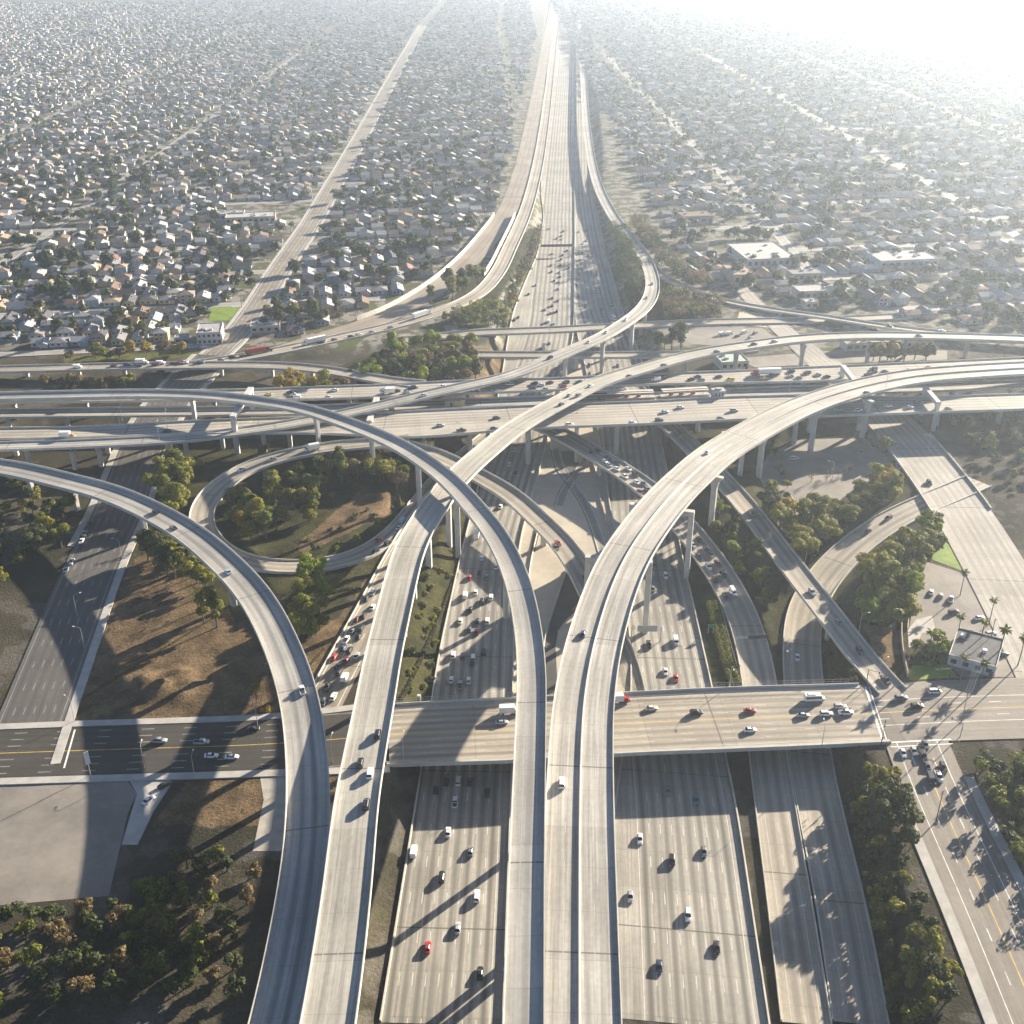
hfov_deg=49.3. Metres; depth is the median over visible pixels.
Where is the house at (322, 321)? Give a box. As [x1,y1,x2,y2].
[315,315,329,325]
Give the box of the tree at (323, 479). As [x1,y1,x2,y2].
[311,475,327,487]
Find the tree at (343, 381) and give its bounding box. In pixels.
[332,377,351,384]
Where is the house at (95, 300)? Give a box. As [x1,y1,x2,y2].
[84,294,101,307]
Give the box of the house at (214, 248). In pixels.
[210,246,217,252]
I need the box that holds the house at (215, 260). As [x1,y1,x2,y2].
[210,255,218,264]
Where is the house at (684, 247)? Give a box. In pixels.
[675,243,691,251]
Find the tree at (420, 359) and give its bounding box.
[413,353,426,368]
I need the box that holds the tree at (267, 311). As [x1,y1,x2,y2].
[263,304,276,318]
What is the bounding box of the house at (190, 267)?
[185,262,200,271]
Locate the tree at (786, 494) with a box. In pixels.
[783,491,790,497]
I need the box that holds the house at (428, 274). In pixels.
[413,270,433,278]
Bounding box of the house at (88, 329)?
[81,323,99,335]
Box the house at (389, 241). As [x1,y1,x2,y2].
[386,238,393,245]
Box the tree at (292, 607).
[287,599,301,613]
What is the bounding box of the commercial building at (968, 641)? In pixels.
[947,627,1004,677]
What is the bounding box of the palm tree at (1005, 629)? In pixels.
[999,623,1012,657]
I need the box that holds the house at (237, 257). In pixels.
[231,253,242,263]
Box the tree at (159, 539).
[151,533,166,544]
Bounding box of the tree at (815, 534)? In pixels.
[811,528,820,540]
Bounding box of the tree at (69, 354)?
[64,349,74,360]
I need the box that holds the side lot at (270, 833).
[253,776,285,850]
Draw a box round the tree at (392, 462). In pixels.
[374,459,395,478]
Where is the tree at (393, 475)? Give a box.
[385,467,409,489]
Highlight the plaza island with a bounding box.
[561,451,579,474]
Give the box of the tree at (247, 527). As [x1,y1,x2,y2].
[239,519,259,539]
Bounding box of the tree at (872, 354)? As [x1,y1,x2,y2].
[870,352,879,360]
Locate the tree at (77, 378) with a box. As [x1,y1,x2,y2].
[71,374,83,383]
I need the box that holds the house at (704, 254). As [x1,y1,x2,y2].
[703,250,718,260]
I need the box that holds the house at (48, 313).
[37,310,53,323]
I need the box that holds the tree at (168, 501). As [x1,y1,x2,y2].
[158,494,186,509]
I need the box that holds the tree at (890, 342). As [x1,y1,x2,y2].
[885,341,901,359]
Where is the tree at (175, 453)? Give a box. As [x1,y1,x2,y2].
[169,448,183,461]
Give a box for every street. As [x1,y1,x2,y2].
[0,54,78,80]
[0,54,190,140]
[0,54,299,267]
[0,68,508,77]
[0,236,451,256]
[0,295,384,317]
[0,343,209,356]
[0,354,220,723]
[0,710,388,777]
[3,178,449,192]
[3,214,452,232]
[4,126,499,139]
[6,137,510,150]
[7,264,395,282]
[10,195,461,211]
[12,117,477,129]
[13,163,453,176]
[25,100,484,110]
[31,108,498,119]
[51,92,508,102]
[57,86,507,95]
[63,148,504,161]
[88,74,507,81]
[103,79,509,87]
[604,54,843,304]
[633,82,1004,90]
[652,98,925,105]
[653,114,1000,123]
[657,134,1020,145]
[659,104,1020,113]
[666,147,1023,157]
[668,124,1001,133]
[683,161,996,172]
[687,176,1017,188]
[704,54,1023,241]
[707,196,969,206]
[710,215,1008,229]
[729,282,1023,677]
[756,267,1023,280]
[796,239,1016,251]
[807,54,1023,142]
[859,677,1023,742]
[880,728,1023,1023]
[891,300,1023,311]
[907,54,1023,91]
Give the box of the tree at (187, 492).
[179,486,190,499]
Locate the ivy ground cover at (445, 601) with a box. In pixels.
[61,235,924,699]
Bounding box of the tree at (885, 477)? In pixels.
[877,472,891,484]
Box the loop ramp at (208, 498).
[189,433,489,573]
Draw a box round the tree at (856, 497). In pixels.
[846,490,870,507]
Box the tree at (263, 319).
[259,316,267,322]
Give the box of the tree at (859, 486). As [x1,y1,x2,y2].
[852,478,874,492]
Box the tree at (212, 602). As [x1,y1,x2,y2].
[203,590,224,627]
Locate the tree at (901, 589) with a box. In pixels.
[893,585,907,595]
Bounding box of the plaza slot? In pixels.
[530,534,538,553]
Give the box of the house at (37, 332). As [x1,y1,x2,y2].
[27,327,50,338]
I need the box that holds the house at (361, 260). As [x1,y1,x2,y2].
[352,256,366,264]
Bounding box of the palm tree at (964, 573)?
[960,569,969,594]
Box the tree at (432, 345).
[424,344,446,359]
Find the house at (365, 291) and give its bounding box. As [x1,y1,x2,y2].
[355,285,370,295]
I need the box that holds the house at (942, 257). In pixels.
[938,255,950,261]
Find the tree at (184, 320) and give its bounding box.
[181,317,187,325]
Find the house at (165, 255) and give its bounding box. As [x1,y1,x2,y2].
[159,251,171,258]
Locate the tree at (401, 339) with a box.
[395,336,407,352]
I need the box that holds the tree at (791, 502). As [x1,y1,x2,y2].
[773,497,800,512]
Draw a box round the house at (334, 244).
[326,241,342,247]
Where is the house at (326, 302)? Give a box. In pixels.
[320,297,333,309]
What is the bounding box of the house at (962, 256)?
[956,253,976,260]
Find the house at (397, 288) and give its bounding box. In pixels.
[390,282,403,294]
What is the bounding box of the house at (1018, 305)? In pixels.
[1013,302,1023,311]
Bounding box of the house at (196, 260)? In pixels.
[181,258,199,265]
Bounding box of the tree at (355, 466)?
[344,458,373,481]
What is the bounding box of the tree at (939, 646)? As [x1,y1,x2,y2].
[929,641,945,655]
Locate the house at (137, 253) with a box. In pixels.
[131,251,145,257]
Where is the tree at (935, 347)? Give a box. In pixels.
[921,345,937,357]
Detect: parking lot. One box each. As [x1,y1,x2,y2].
[0,781,136,904]
[760,427,900,514]
[909,562,1015,676]
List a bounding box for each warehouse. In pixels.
[676,210,713,223]
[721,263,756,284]
[726,241,795,267]
[786,268,824,281]
[791,283,853,300]
[800,298,818,308]
[864,249,938,268]
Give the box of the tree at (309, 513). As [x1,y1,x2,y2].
[302,508,317,522]
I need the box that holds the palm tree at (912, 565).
[908,560,918,570]
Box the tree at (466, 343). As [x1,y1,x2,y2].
[460,339,472,354]
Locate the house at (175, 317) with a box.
[168,312,186,322]
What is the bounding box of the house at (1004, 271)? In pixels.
[995,267,1010,278]
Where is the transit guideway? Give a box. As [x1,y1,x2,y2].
[0,379,1023,426]
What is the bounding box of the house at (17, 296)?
[10,292,27,300]
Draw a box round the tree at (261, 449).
[257,445,266,454]
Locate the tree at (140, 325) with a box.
[137,321,145,336]
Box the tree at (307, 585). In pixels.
[291,575,317,593]
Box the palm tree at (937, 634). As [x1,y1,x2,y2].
[931,629,945,666]
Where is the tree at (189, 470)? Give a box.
[178,466,194,489]
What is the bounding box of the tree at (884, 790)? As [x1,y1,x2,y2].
[875,775,914,803]
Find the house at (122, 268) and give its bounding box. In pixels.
[113,262,128,274]
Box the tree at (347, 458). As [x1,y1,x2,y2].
[343,455,355,461]
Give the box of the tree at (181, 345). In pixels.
[170,341,186,354]
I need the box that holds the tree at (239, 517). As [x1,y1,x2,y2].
[231,510,245,525]
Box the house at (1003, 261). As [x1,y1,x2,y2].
[995,256,1014,266]
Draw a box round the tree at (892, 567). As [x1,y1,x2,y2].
[880,559,902,589]
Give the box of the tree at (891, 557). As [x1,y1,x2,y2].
[869,555,894,578]
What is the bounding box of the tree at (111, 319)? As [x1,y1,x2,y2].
[104,314,120,326]
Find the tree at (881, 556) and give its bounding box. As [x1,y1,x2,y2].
[873,551,889,581]
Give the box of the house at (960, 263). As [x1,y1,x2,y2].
[950,258,969,268]
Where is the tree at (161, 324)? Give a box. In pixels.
[154,321,169,327]
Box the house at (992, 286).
[984,282,999,291]
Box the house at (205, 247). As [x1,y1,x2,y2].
[193,245,209,253]
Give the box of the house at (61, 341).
[48,335,69,347]
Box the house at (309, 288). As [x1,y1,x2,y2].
[300,284,313,297]
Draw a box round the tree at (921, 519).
[915,515,942,531]
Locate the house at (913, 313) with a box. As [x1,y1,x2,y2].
[898,308,921,317]
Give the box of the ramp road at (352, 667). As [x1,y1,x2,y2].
[315,508,416,707]
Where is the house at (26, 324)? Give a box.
[18,318,36,331]
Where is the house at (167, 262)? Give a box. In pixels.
[157,258,173,266]
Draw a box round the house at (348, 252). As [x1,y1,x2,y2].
[339,248,350,258]
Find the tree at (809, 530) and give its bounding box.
[787,524,813,537]
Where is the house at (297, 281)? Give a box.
[286,278,299,290]
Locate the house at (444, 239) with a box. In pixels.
[432,236,446,241]
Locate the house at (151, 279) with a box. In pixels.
[144,275,166,283]
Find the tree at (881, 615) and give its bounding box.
[874,604,892,625]
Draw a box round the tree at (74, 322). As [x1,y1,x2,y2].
[67,316,78,335]
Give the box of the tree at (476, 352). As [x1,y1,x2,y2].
[470,350,478,359]
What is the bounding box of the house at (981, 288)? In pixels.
[967,284,988,291]
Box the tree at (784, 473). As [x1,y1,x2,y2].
[780,470,787,478]
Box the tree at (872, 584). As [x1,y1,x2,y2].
[866,581,887,597]
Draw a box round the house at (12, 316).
[0,311,18,323]
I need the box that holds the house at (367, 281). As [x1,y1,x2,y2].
[364,277,381,286]
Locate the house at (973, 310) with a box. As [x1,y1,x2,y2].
[961,304,984,314]
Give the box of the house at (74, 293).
[61,289,77,301]
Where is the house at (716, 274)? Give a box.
[706,270,723,278]
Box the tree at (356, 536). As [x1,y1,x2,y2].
[353,533,360,542]
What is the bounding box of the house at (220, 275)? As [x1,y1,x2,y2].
[214,273,230,280]
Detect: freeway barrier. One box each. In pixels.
[379,68,547,1021]
[502,105,574,1014]
[575,24,631,810]
[583,28,770,1023]
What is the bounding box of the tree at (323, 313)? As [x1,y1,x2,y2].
[311,309,329,319]
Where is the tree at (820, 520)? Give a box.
[811,513,837,538]
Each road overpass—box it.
[382,313,912,343]
[410,350,758,368]
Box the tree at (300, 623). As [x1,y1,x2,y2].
[287,611,310,635]
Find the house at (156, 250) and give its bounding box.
[149,245,161,255]
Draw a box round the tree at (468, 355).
[457,353,479,367]
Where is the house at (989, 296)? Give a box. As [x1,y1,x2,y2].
[975,290,997,300]
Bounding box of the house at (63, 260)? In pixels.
[59,257,67,263]
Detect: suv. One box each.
[152,508,160,513]
[152,737,167,743]
[329,692,337,700]
[335,668,342,675]
[345,646,352,653]
[356,757,363,768]
[357,625,364,631]
[366,767,373,778]
[370,589,376,595]
[374,729,380,739]
[383,540,391,545]
[438,870,444,882]
[450,651,455,658]
[455,776,461,785]
[460,652,465,659]
[473,889,479,902]
[479,598,484,604]
[481,648,486,655]
[484,617,489,624]
[484,787,489,797]
[488,594,492,600]
[558,777,564,788]
[565,422,573,425]
[594,448,601,453]
[631,470,639,476]
[663,572,667,578]
[669,853,674,866]
[684,907,691,921]
[689,709,702,715]
[694,552,701,560]
[704,562,711,569]
[719,570,726,577]
[729,408,738,411]
[808,587,816,595]
[819,710,833,716]
[833,703,847,709]
[855,645,864,654]
[884,514,892,520]
[894,694,907,700]
[910,702,924,708]
[919,749,927,760]
[939,761,947,772]
[947,608,959,614]
[984,630,996,634]
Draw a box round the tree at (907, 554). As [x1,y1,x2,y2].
[904,552,911,557]
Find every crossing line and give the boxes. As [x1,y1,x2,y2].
[63,730,74,767]
[865,687,881,738]
[869,687,886,738]
[891,739,950,742]
[891,743,952,746]
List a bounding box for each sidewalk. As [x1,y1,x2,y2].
[0,704,353,729]
[0,766,389,784]
[50,370,219,764]
[67,354,196,546]
[199,26,418,354]
[229,26,425,354]
[911,824,997,1023]
[964,777,1023,897]
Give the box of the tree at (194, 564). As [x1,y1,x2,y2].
[175,555,208,582]
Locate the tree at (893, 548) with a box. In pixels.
[873,540,904,556]
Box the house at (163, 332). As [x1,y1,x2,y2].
[152,326,169,340]
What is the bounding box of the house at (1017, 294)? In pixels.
[1006,287,1023,299]
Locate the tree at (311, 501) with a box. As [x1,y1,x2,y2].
[306,493,319,510]
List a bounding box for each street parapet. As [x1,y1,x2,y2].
[877,434,947,537]
[929,432,991,509]
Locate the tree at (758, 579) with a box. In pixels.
[753,568,764,589]
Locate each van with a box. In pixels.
[72,364,81,367]
[340,672,348,681]
[399,516,405,522]
[410,844,417,857]
[462,591,467,598]
[651,376,660,380]
[673,634,678,645]
[729,585,736,595]
[926,770,935,785]
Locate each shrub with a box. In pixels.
[255,677,263,682]
[260,705,270,712]
[405,646,415,654]
[407,686,414,692]
[416,612,424,617]
[418,602,426,607]
[419,682,427,688]
[421,572,431,578]
[422,624,431,630]
[425,661,434,666]
[426,676,435,682]
[430,638,439,644]
[438,567,444,573]
[848,668,856,673]
[913,652,920,657]
[921,652,929,659]
[921,661,931,665]
[935,656,944,662]
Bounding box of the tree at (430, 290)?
[426,284,434,303]
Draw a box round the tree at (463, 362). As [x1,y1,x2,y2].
[457,354,471,379]
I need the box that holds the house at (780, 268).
[771,264,786,275]
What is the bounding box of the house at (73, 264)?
[70,262,81,267]
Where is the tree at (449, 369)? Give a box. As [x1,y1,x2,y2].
[444,356,456,379]
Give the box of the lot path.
[908,616,934,646]
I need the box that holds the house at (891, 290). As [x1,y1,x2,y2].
[884,285,898,296]
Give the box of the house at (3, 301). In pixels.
[0,298,9,311]
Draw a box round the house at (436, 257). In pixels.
[431,253,445,261]
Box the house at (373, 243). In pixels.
[369,238,384,246]
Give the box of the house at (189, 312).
[186,304,200,315]
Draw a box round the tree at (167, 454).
[163,449,178,465]
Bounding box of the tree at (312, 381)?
[306,376,320,402]
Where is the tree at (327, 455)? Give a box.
[323,452,334,478]
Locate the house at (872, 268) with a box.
[862,264,881,271]
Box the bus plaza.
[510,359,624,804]
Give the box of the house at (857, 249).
[850,246,868,253]
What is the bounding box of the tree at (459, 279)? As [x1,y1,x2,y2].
[454,275,465,290]
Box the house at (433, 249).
[426,245,438,253]
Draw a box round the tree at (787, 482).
[783,479,792,487]
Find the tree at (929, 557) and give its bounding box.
[913,551,932,563]
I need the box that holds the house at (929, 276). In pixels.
[917,272,939,280]
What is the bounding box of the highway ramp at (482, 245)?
[275,3,554,346]
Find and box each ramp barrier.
[164,24,558,371]
[314,487,432,681]
[783,475,965,1021]
[820,485,992,1023]
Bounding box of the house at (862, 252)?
[860,249,866,257]
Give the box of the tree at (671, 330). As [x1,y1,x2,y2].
[667,325,678,349]
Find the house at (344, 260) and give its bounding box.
[339,255,350,265]
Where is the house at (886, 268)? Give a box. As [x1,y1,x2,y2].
[881,264,893,271]
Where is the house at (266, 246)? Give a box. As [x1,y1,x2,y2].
[260,243,276,250]
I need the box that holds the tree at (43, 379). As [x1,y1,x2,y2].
[37,374,49,385]
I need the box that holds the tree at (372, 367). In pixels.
[359,362,382,383]
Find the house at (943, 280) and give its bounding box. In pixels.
[939,276,952,285]
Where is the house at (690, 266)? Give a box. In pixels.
[684,262,697,270]
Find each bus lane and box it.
[551,448,605,554]
[555,456,588,505]
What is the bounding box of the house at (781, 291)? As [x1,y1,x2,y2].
[770,286,790,295]
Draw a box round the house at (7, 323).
[0,322,13,325]
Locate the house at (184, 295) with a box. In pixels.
[178,289,194,301]
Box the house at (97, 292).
[89,289,110,298]
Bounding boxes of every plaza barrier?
[529,533,537,576]
[544,571,566,645]
[593,463,609,538]
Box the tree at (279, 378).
[273,374,285,386]
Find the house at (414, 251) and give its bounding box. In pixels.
[405,247,419,254]
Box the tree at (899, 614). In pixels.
[884,604,911,628]
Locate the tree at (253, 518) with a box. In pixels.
[245,514,272,535]
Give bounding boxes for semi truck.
[245,345,272,354]
[301,335,325,345]
[412,309,431,318]
[750,367,781,375]
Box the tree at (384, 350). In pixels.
[371,348,388,356]
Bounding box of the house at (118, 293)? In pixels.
[111,289,136,297]
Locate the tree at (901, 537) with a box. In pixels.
[887,525,912,547]
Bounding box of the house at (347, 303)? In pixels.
[337,299,353,307]
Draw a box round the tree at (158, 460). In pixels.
[151,455,164,472]
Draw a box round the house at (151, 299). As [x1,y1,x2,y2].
[139,294,157,304]
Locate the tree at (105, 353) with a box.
[100,348,111,360]
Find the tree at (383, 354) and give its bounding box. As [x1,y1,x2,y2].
[380,349,398,356]
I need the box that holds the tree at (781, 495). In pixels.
[760,493,785,503]
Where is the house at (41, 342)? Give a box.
[30,336,50,347]
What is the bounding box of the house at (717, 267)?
[712,263,721,270]
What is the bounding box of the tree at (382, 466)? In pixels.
[363,459,391,483]
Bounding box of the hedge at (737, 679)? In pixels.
[705,600,740,685]
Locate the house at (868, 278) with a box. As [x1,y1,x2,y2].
[855,272,874,283]
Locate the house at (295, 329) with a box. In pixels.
[286,323,304,334]
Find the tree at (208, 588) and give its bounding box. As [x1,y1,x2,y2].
[199,585,215,611]
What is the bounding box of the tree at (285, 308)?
[281,305,295,316]
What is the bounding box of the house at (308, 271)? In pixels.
[302,267,313,278]
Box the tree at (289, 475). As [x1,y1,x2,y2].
[282,470,296,485]
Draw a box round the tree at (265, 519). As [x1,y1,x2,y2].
[254,509,272,538]
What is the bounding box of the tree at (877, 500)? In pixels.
[862,490,884,513]
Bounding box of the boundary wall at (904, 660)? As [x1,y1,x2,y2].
[901,531,942,676]
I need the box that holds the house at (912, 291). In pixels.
[904,286,923,297]
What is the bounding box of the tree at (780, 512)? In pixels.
[769,503,793,527]
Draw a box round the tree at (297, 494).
[278,487,307,507]
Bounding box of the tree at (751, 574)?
[749,571,757,579]
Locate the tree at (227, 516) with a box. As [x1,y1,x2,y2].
[222,508,239,524]
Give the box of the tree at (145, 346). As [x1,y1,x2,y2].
[140,340,151,354]
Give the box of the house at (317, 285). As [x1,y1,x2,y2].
[311,281,326,289]
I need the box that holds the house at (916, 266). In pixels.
[910,262,922,269]
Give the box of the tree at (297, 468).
[289,461,304,475]
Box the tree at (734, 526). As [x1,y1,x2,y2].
[727,522,739,532]
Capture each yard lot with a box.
[676,327,773,344]
[746,349,946,366]
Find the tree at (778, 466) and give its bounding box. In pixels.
[774,462,783,471]
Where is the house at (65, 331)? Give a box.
[55,327,76,336]
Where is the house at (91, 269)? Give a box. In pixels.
[81,263,98,274]
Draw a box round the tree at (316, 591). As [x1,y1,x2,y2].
[310,588,326,597]
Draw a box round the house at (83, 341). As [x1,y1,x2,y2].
[70,334,90,346]
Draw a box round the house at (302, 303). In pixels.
[297,300,320,308]
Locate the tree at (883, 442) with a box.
[875,435,892,453]
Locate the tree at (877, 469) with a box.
[866,462,884,481]
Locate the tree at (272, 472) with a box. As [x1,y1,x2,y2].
[262,469,278,482]
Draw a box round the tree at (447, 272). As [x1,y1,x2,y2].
[441,267,453,294]
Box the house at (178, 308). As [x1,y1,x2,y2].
[170,303,184,313]
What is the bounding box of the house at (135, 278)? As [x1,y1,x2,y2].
[130,274,147,283]
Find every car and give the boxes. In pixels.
[63,566,68,572]
[69,558,74,564]
[141,795,155,805]
[157,780,171,789]
[204,752,218,758]
[224,569,231,574]
[224,754,238,759]
[246,725,259,731]
[320,697,327,705]
[330,653,337,660]
[333,663,340,669]
[339,644,346,651]
[342,656,348,663]
[348,627,355,633]
[353,616,359,622]
[353,652,359,658]
[355,633,361,639]
[360,613,366,618]
[369,604,375,609]
[424,941,430,954]
[433,784,438,793]
[443,776,448,785]
[445,827,450,837]
[448,676,453,683]
[454,922,460,934]
[466,677,470,684]
[467,776,472,785]
[467,846,473,856]
[468,606,472,612]
[476,966,483,979]
[495,719,508,724]
[554,540,561,545]
[580,630,585,637]
[627,890,633,902]
[637,833,642,844]
[645,705,657,710]
[656,959,662,973]
[663,667,667,675]
[665,785,669,795]
[673,674,678,681]
[693,794,698,804]
[695,536,701,542]
[701,845,706,857]
[702,545,708,551]
[707,551,714,557]
[711,576,717,582]
[713,940,719,954]
[714,560,720,566]
[722,592,728,599]
[743,708,756,713]
[743,727,756,732]
[795,653,799,660]
[796,712,809,717]
[835,618,842,625]
[899,748,906,757]
[910,746,917,755]
[921,740,928,748]
[923,761,930,770]
[973,615,984,620]
[1000,651,1009,656]
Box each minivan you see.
[362,798,369,810]
[726,377,734,380]
[789,456,798,459]
[927,688,941,693]
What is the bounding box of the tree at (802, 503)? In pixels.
[796,497,811,521]
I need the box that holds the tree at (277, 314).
[272,300,284,320]
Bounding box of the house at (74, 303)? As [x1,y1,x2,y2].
[64,297,83,308]
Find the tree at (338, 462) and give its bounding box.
[333,452,348,483]
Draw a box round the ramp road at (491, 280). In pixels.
[164,14,558,371]
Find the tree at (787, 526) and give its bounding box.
[781,519,795,531]
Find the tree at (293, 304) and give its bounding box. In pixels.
[287,300,299,316]
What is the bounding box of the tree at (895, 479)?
[888,471,903,499]
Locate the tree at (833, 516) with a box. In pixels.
[827,514,837,521]
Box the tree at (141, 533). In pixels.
[134,529,152,560]
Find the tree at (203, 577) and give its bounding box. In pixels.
[194,571,214,586]
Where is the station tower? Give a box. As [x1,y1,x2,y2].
[711,387,725,396]
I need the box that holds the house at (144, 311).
[128,306,149,316]
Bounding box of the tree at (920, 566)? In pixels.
[907,557,924,571]
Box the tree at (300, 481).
[291,473,310,489]
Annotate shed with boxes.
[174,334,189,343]
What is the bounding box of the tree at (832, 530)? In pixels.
[818,520,842,542]
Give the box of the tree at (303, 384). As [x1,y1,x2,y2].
[293,382,311,402]
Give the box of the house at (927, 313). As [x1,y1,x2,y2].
[915,305,937,318]
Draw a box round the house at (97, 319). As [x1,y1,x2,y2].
[87,315,105,327]
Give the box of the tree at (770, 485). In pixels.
[763,479,779,492]
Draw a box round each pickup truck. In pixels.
[193,738,209,744]
[298,685,305,695]
[322,682,330,691]
[342,635,349,643]
[452,796,458,807]
[457,680,462,689]
[620,473,628,478]
[646,640,651,648]
[838,709,853,715]
[880,674,890,684]
[934,770,943,781]
[948,595,953,602]
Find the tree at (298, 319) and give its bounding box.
[294,317,302,323]
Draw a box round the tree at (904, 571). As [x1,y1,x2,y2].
[893,566,925,588]
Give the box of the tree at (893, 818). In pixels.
[870,796,910,827]
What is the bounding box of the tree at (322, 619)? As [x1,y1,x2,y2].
[310,613,330,629]
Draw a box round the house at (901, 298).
[891,291,909,304]
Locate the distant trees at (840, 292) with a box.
[0,0,1023,339]
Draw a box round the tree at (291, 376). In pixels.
[283,374,296,381]
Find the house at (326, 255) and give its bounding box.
[321,252,335,259]
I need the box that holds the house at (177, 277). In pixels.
[167,273,180,281]
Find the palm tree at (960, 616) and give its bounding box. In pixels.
[956,612,966,630]
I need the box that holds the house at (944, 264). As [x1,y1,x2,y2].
[938,259,955,269]
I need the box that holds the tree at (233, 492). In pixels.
[224,485,242,503]
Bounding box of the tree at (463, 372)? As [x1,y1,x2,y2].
[451,367,472,379]
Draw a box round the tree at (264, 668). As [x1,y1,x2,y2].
[258,662,269,674]
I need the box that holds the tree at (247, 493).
[240,488,256,498]
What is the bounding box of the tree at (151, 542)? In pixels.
[144,533,157,557]
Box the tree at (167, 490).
[161,482,179,497]
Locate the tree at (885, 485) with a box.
[871,481,902,504]
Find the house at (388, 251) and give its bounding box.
[384,248,395,258]
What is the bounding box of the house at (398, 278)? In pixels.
[390,274,403,285]
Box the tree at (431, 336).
[422,329,442,344]
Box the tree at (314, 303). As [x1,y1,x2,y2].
[310,299,318,309]
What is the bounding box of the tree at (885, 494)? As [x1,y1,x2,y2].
[867,489,891,508]
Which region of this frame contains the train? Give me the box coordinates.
[586,389,623,396]
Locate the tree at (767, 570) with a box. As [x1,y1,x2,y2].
[761,566,771,584]
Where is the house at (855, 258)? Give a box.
[850,256,863,261]
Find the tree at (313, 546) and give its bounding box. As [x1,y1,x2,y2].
[310,543,321,551]
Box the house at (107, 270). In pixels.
[97,265,112,275]
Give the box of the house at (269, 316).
[265,310,285,318]
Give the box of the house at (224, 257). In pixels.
[217,250,229,258]
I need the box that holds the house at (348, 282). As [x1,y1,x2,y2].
[338,279,353,288]
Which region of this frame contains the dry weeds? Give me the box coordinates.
[82,572,346,824]
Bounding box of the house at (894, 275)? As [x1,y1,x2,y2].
[887,271,906,281]
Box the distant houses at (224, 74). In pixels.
[0,0,1023,265]
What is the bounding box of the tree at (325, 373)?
[317,368,332,402]
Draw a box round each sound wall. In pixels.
[189,13,555,360]
[357,212,493,320]
[484,212,514,275]
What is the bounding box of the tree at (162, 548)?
[153,543,173,575]
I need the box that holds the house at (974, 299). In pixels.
[956,289,979,302]
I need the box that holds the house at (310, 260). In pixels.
[304,254,316,266]
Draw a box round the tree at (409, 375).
[402,372,422,379]
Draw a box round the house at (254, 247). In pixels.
[248,243,259,251]
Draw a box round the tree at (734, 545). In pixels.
[727,540,741,554]
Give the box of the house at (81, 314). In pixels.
[73,311,89,319]
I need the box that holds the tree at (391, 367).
[376,358,402,375]
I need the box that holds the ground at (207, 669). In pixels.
[0,0,1023,1023]
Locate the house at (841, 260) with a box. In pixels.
[834,256,849,266]
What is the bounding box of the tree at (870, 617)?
[861,608,878,626]
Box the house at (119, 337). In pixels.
[110,330,127,345]
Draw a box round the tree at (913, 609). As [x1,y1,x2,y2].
[886,597,922,615]
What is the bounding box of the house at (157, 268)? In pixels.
[150,263,164,273]
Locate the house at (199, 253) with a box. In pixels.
[194,249,205,258]
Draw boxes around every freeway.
[0,357,1023,419]
[0,393,1023,469]
[382,0,574,1023]
[575,1,767,1023]
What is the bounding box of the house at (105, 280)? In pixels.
[97,275,112,286]
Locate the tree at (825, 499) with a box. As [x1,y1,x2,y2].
[818,494,832,513]
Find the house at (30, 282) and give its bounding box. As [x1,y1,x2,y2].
[25,279,40,286]
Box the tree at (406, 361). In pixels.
[388,353,411,372]
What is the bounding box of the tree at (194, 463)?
[182,455,204,477]
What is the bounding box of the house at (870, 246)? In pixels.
[864,243,876,250]
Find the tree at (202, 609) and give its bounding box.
[193,591,209,623]
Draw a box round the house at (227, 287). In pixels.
[217,284,233,292]
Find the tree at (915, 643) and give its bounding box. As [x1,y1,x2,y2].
[910,638,923,650]
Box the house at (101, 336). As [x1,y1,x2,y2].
[89,329,108,343]
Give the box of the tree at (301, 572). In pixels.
[295,561,324,580]
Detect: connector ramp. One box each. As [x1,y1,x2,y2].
[0,361,425,387]
[379,440,645,691]
[534,428,832,1023]
[623,386,906,694]
[654,262,1000,343]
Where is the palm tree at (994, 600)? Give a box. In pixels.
[989,596,998,623]
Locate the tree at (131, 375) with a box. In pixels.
[125,372,136,383]
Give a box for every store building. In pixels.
[250,319,280,333]
[713,352,748,369]
[839,341,883,351]
[884,341,933,347]
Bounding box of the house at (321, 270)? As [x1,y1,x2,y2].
[316,267,337,273]
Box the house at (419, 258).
[413,253,428,261]
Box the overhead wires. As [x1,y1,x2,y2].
[939,621,997,791]
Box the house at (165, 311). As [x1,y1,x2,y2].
[149,307,171,315]
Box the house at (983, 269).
[979,267,998,278]
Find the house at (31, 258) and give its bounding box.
[20,256,39,262]
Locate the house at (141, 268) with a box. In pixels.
[134,263,147,274]
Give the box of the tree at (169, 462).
[163,457,185,481]
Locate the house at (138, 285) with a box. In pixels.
[132,280,146,290]
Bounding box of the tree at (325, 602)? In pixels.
[312,592,330,612]
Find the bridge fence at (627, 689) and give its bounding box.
[398,679,848,701]
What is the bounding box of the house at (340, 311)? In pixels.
[323,307,343,315]
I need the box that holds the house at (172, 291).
[166,287,183,295]
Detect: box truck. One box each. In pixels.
[58,430,75,436]
[135,358,148,363]
[304,442,319,451]
[380,387,394,393]
[473,528,479,538]
[499,703,515,714]
[615,692,630,702]
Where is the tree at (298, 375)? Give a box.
[283,367,305,383]
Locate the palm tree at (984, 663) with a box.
[979,657,990,687]
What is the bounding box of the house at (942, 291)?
[927,285,948,294]
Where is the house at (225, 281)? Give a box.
[221,277,234,284]
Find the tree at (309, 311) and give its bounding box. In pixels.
[303,306,317,319]
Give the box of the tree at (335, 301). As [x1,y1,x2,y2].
[332,294,341,316]
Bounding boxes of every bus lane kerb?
[551,451,598,554]
[554,455,580,504]
[560,448,606,543]
[564,461,588,505]
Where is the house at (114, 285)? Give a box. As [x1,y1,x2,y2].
[106,281,120,290]
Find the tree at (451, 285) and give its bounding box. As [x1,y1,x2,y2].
[446,276,456,299]
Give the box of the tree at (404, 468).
[395,464,411,474]
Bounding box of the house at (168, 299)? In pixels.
[157,294,175,303]

